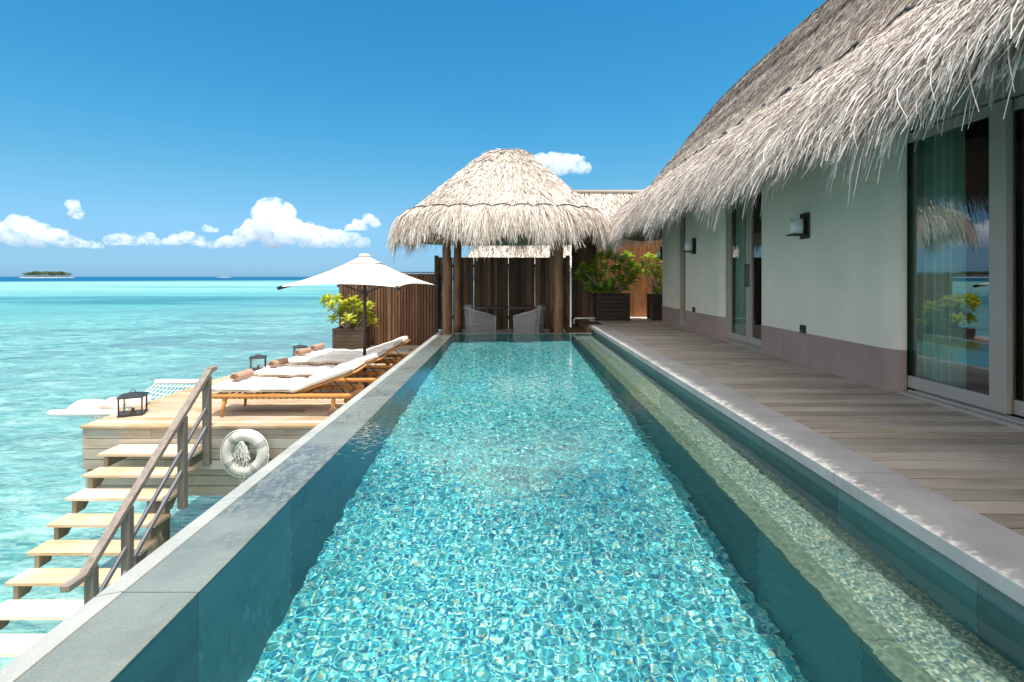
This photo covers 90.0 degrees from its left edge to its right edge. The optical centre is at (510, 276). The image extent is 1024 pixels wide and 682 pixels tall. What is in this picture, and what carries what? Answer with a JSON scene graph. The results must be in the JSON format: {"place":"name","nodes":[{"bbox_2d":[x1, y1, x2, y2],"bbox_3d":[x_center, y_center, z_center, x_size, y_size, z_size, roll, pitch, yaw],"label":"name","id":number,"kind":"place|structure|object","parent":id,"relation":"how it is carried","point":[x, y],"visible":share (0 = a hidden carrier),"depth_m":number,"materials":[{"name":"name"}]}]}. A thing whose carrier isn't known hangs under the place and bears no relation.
{"place":"outdoors","nodes":[
{"label":"outdoors","id":0,"kind":"place"},
{"bbox_2d":[125,396,150,408],"bbox_3d":[-5.859,1.958,8.015,0.340,0.145,0.260,0,23,-11],"label":"pillow","id":1,"kind":"object","parent":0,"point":[134,402],"visible":0.59,"depth_m":7.93,"materials":[{"name":"white fabric"}]},
{"bbox_2d":[0,277,440,668],"bbox_3d":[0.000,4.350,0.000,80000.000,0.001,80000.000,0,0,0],"label":"sea","id":2,"kind":"structure","parent":0,"point":[65,343],"depth_m":28.62,"materials":[{"name":"liquid"}]},
{"bbox_2d":[20,271,73,277],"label":"island","id":3,"kind":"structure","parent":2,"relation":"on","point":[46,273],"depth_m":1971.58,"materials":[{"name":"green plant"}]},
{"bbox_2d":[0,444,201,656],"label":"staircase","id":4,"kind":"structure","parent":2,"relation":"on","point":[16,607],"depth_m":5.78,"materials":[{"name":"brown wood"}]},
{"bbox_2d":[60,366,216,604],"bbox_3d":[-3.987,2.473,5.743,0.096,2.553,2.326,0,0,0],"label":"handrail","id":5,"kind":"object","parent":4,"relation":"attached to","point":[88,573],"visible":0.73,"depth_m":5.72,"materials":[{"name":"grey wood"}]},
{"bbox_2d":[466,190,642,328],"bbox_3d":[4.511,-0.089,22.428,12.977,7.479,5.543,0,0,0],"label":"villa","id":6,"kind":"object","parent":2,"relation":"on","point":[609,203],"visible":0.04,"depth_m":21.66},
{"bbox_2d":[80,345,420,555],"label":"sun deck","id":7,"kind":"structure","parent":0,"point":[280,425],"depth_m":7.12,"materials":[{"name":"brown wood"}]},
{"bbox_2d":[47,379,198,421],"bbox_3d":[-6.276,2.178,8.715,1.089,0.414,2.368,0,0,0],"label":"hammock","id":8,"kind":"object","parent":7,"relation":"attached to","point":[96,414],"visible":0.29,"depth_m":7.56,"materials":[{"name":"white fabric"}]},
{"bbox_2d":[66,399,104,409],"bbox_3d":[-6.500,1.973,7.877,0.480,0.145,0.260,0,14,-7],"label":"pillow","id":9,"kind":"object","parent":8,"relation":"on","point":[88,404],"visible":0.71,"depth_m":7.79,"materials":[{"name":"white fabric"}]},
{"bbox_2d":[99,397,128,409],"bbox_3d":[-6.121,1.958,7.895,0.420,0.145,0.280,0,23,14],"label":"pillow","id":10,"kind":"object","parent":8,"relation":"on","point":[109,403],"visible":0.69,"depth_m":7.80,"materials":[{"name":"white fabric"}]},
{"bbox_2d":[116,389,148,417],"bbox_3d":[-5.540,1.838,7.520,0.350,0.365,0.350,0,0,-24],"label":"lantern","id":11,"kind":"object","parent":7,"relation":"on","point":[121,411],"visible":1,"depth_m":7.44,"materials":[{"name":"black metal"}]},
{"bbox_2d":[220,429,268,483],"bbox_3d":[-3.530,2.426,6.842,0.649,0.799,0.215,0,0,0],"label":"life ring","id":12,"kind":"object","parent":7,"relation":"attached to","point":[241,438],"visible":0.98,"depth_m":6.77,"materials":[{"name":"plastic"}]},
{"bbox_2d":[249,353,266,370],"bbox_3d":[-5.460,1.838,11.100,0.350,0.365,0.350,0,0,-22],"label":"lantern","id":13,"kind":"object","parent":7,"relation":"on","point":[256,356],"visible":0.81,"depth_m":11.03,"materials":[{"name":"black metal"}]},
{"bbox_2d":[212,359,367,416],"bbox_3d":[-3.278,1.652,7.690,2.136,0.742,0.726,0,0,0],"label":"sun lounger","id":14,"kind":"object","parent":7,"relation":"on","point":[267,387],"visible":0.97,"depth_m":7.38,"materials":[{"name":"white fabric"}]},
{"bbox_2d":[230,369,253,380],"bbox_3d":[-4.076,1.492,7.801,0.132,0.115,0.390,0,0,8],"label":"towel","id":15,"kind":"object","parent":14,"relation":"on","point":[236,376],"visible":1,"depth_m":7.71,"materials":[{"name":"beige fabric"}]},
{"bbox_2d":[292,343,307,356],"bbox_3d":[-5.220,1.838,12.750,0.350,0.365,0.350,0,0,-28],"label":"lantern","id":16,"kind":"object","parent":7,"relation":"on","point":[300,346],"visible":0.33,"depth_m":12.68,"materials":[{"name":"black metal"}]},
{"bbox_2d":[253,349,388,394],"bbox_3d":[-3.218,1.652,8.820,2.136,0.742,0.726,0,0,0],"label":"sun lounger","id":17,"kind":"object","parent":7,"relation":"on","point":[288,371],"visible":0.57,"depth_m":8.55,"materials":[{"name":"white fabric"}]},
{"bbox_2d":[268,357,288,366],"bbox_3d":[-4.035,1.492,8.931,0.132,0.115,0.390,0,0,12],"label":"towel","id":18,"kind":"object","parent":17,"relation":"on","point":[278,362],"visible":1,"depth_m":8.85,"materials":[{"name":"beige fabric"}]},
{"bbox_2d":[287,340,402,372],"bbox_3d":[-3.218,1.652,10.060,2.136,0.742,0.726,0,0,0],"label":"sun lounger","id":19,"kind":"object","parent":7,"relation":"on","point":[321,359],"visible":0.59,"depth_m":9.78,"materials":[{"name":"white fabric"}]},
{"bbox_2d":[294,347,311,355],"bbox_3d":[-4.125,1.492,10.221,0.132,0.115,0.390,0,0,14],"label":"towel","id":20,"kind":"object","parent":19,"relation":"on","point":[303,351],"visible":1,"depth_m":10.13,"materials":[{"name":"beige fabric"}]},
{"bbox_2d":[332,326,370,348],"bbox_3d":[-4.455,1.726,14.400,0.880,0.587,0.730,0,0,0],"label":"planter box","id":21,"kind":"object","parent":7,"relation":"on","point":[350,338],"visible":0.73,"depth_m":14.06,"materials":[{"name":"wood"}]},
{"bbox_2d":[319,292,378,328],"bbox_3d":[-4.591,0.972,14.419,1.684,1.070,0.980,0,0,0],"label":"shrub","id":22,"kind":"object","parent":21,"relation":"on","point":[357,321],"visible":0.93,"depth_m":14.40,"materials":[{"name":"green plant"}]},
{"bbox_2d":[277,253,437,388],"bbox_3d":[-2.690,0.795,9.470,2.173,2.448,2.173,0,0,9],"label":"patio umbrella","id":23,"kind":"object","parent":7,"relation":"on","point":[364,269],"visible":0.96,"depth_m":8.98,"materials":[{"name":"fabric"}]},
{"bbox_2d":[304,336,410,364],"bbox_3d":[-3.218,1.652,10.820,2.136,0.742,0.726,0,0,0],"label":"sun lounger","id":24,"kind":"object","parent":7,"relation":"on","point":[403,339],"visible":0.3,"depth_m":10.73,"materials":[{"name":"white fabric"}]},
{"bbox_2d":[310,343,324,350],"bbox_3d":[-4.106,1.492,10.921,0.132,0.115,0.390,0,0,10],"label":"towel","id":25,"kind":"object","parent":24,"relation":"on","point":[317,346],"visible":0.98,"depth_m":10.84,"materials":[{"name":"beige fabric"}]},
{"bbox_2d":[339,272,438,344],"bbox_3d":[-3.535,0.940,14.960,2.890,2.160,0.120,0,0,0],"label":"slatted fence","id":26,"kind":"object","parent":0,"point":[411,311],"visible":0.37,"depth_m":14.93,"materials":[{"name":"brown wood"}]},
{"bbox_2d":[394,348,411,350],"bbox_3d":[-2.960,2.005,14.100,0.440,0.029,0.500,0,0,0],"label":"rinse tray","id":27,"kind":"object","parent":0,"point":[403,349],"visible":0.64,"depth_m":13.99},
{"bbox_2d":[0,0,825,276],"label":"sky","id":28,"kind":"structure","parent":0,"point":[139,138],"materials":[{"name":"blue"}]},
{"bbox_2d":[0,325,1023,681],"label":"swimming pool","id":29,"kind":"structure","parent":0,"point":[112,629],"depth_m":2.55,"materials":[{"name":"stone"}]},
{"bbox_2d":[386,148,622,342],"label":"pavilion","id":30,"kind":"structure","parent":29,"relation":"on","point":[510,197],"depth_m":11.76,"materials":[{"name":"beige plant"}]},
{"bbox_2d":[463,304,495,332],"bbox_3d":[-0.805,1.139,13.049,0.758,0.862,0.780,0,0,-14],"label":"armchair","id":31,"kind":"object","parent":30,"relation":"on","point":[476,321],"visible":0.91,"depth_m":12.73,"materials":[{"name":"grey wicker"}]},
{"bbox_2d":[474,306,505,313],"bbox_3d":[-0.550,1.192,13.850,0.860,0.757,0.860,0,0,0],"label":"dining table","id":32,"kind":"object","parent":30,"relation":"on","point":[489,308],"visible":0.57,"depth_m":13.59,"materials":[{"name":"black metal"}]},
{"bbox_2d":[434,255,569,328],"bbox_3d":[-0.235,0.470,15.290,4.020,2.200,0.180,0,0,0],"label":"board fence","id":33,"kind":"object","parent":30,"relation":"on","point":[485,282],"visible":0.57,"depth_m":15.27,"materials":[{"name":"brown wood"}]},
{"bbox_2d":[506,306,536,312],"bbox_3d":[0.330,1.192,13.850,0.860,0.757,0.860,0,0,0],"label":"dining table","id":34,"kind":"object","parent":30,"relation":"on","point":[521,308],"visible":0.64,"depth_m":13.57,"materials":[{"name":"black metal"}]},
{"bbox_2d":[513,304,545,332],"bbox_3d":[0.535,1.139,13.049,0.758,0.862,0.780,0,0,14],"label":"armchair","id":35,"kind":"object","parent":30,"relation":"on","point":[532,321],"visible":0.92,"depth_m":12.73,"materials":[{"name":"grey wicker"}]},
{"bbox_2d":[111,334,1023,681],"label":"pool water","id":36,"kind":"structure","parent":29,"relation":"in","point":[525,508],"depth_m":2.31,"materials":[{"name":"teal liquid"}]},
{"bbox_2d":[565,321,599,332],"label":"timber steps","id":37,"kind":"structure","parent":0,"point":[583,327],"depth_m":13.14,"materials":[{"name":"brown wood"}]},
{"bbox_2d":[573,317,594,323],"bbox_3d":[1.874,1.114,12.950,0.552,0.172,0.044,0,0,0],"label":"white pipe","id":38,"kind":"object","parent":37,"relation":"on","point":[582,318],"visible":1,"depth_m":12.93,"materials":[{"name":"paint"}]},
{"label":"deck substructure","id":39,"kind":"structure","parent":0,"visible":0},
{"bbox_2d":[571,240,596,326],"bbox_3d":[2.097,0.101,14.520,0.714,2.898,0.120,0,0,0],"label":"board fence","id":40,"kind":"object","parent":39,"relation":"on","point":[582,303],"visible":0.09,"depth_m":14.47,"materials":[{"name":"brown wood"}]},
{"bbox_2d":[588,317,646,321],"bbox_3d":[3.700,1.193,14.505,3.000,0.062,1.190,0,0,0],"label":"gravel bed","id":41,"kind":"object","parent":39,"relation":"on","point":[630,318],"visible":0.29,"depth_m":14.23,"materials":[{"name":"white gravel"}]},
{"bbox_2d":[597,239,661,316],"bbox_3d":[3.830,-0.025,14.783,2.740,2.349,0.094,0,0,0],"label":"board fence","id":42,"kind":"object","parent":41,"relation":"on","point":[638,301],"visible":0.09,"depth_m":14.75,"materials":[{"name":"brown wood"}]},
{"bbox_2d":[594,319,1023,535],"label":"timber deck","id":43,"kind":"structure","parent":39,"relation":"on","point":[974,463],"depth_m":4.07,"materials":[{"name":"grey wood"}]},
{"bbox_2d":[593,293,630,320],"bbox_3d":[2.690,0.795,13.610,0.910,0.707,0.550,0,0,0],"label":"planter box","id":44,"kind":"object","parent":43,"relation":"on","point":[607,306],"visible":0.94,"depth_m":13.36,"materials":[{"name":"wood"}]},
{"bbox_2d":[571,249,643,293],"bbox_3d":[2.627,-0.105,13.625,2.043,1.246,1.058,0,0,0],"label":"shrub","id":45,"kind":"object","parent":44,"relation":"in","point":[602,286],"visible":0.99,"depth_m":13.52,"materials":[{"name":"green plant"}]},
{"bbox_2d":[646,294,661,319],"bbox_3d":[4.170,0.805,13.725,0.890,0.687,0.580,0,0,0],"label":"planter box","id":46,"kind":"object","parent":43,"relation":"on","point":[654,306],"visible":0.49,"depth_m":13.46,"materials":[{"name":"wood"}]},
{"bbox_2d":[636,252,661,295],"bbox_3d":[3.772,-0.077,13.731,0.901,1.224,0.849,0,0,0],"label":"shrub","id":47,"kind":"object","parent":46,"relation":"in","point":[656,289],"visible":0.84,"depth_m":13.68,"materials":[{"name":"green plant"}]},
{"bbox_2d":[593,0,1023,430],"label":"house","id":48,"kind":"structure","parent":43,"relation":"on","point":[822,111],"depth_m":5.55,"materials":[{"name":"paint"}]},
{"bbox_2d":[655,246,661,259],"bbox_3d":[3.788,-0.590,12.891,0.190,0.330,0.210,0,0,-30],"label":"wall lamp","id":49,"kind":"object","parent":48,"relation":"attached to","point":[659,253],"visible":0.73,"depth_m":12.77,"materials":[{"name":"black metal"}]},
{"bbox_2d":[679,210,684,328],"bbox_3d":[3.940,-0.209,11.360,0.230,2.717,0.516,0,0,0],"label":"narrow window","id":50,"kind":"structure","parent":48,"relation":"in","point":[682,223],"depth_m":11.55,"materials":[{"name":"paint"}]},
{"bbox_2d":[683,238,695,253],"bbox_3d":[3.695,-0.630,10.550,0.210,0.330,0.190,0,0,0],"label":"wall lamp","id":51,"kind":"object","parent":48,"relation":"attached to","point":[690,246],"visible":1,"depth_m":10.48,"materials":[{"name":"black metal"}]},
{"bbox_2d":[735,197,745,334],"bbox_3d":[4.019,-0.175,9.063,0.115,2.590,0.686,0,0,0],"label":"curtain","id":52,"kind":"object","parent":48,"relation":"hanging from","point":[740,319],"visible":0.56,"depth_m":8.88,"materials":[{"name":"white fabric"}]},
{"bbox_2d":[724,183,761,351],"bbox_3d":[3.940,-0.209,8.442,0.230,2.717,1.411,0,0,0],"label":"sliding door","id":53,"kind":"structure","parent":48,"relation":"in","point":[748,340],"depth_m":8.60,"materials":[{"name":"paint"}]},
{"bbox_2d":[786,212,809,238],"bbox_3d":[3.695,-0.650,6.580,0.210,0.330,0.190,0,0,0],"label":"wall lamp","id":54,"kind":"object","parent":48,"relation":"attached to","point":[800,227],"visible":1,"depth_m":6.52,"materials":[{"name":"black metal"}]},
{"bbox_2d":[800,325,805,332],"bbox_3d":[3.783,0.675,6.620,0.033,0.100,0.100,0,0,0],"label":"step light","id":55,"kind":"object","parent":48,"relation":"attached to","point":[802,328],"visible":1,"depth_m":6.58,"materials":[{"name":"black metal"}]},
{"bbox_2d":[907,125,966,388],"bbox_3d":[4.101,-0.175,5.099,0.122,2.590,0.918,0,0,0],"label":"curtain","id":56,"kind":"object","parent":48,"relation":"hanging from","point":[936,271],"visible":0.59,"depth_m":4.90,"materials":[{"name":"white fabric"}]},
{"bbox_2d":[898,68,1023,430],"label":"sliding door","id":57,"kind":"structure","parent":48,"relation":"in","point":[1001,401],"depth_m":4.11,"materials":[{"name":"paint"}]}
]}

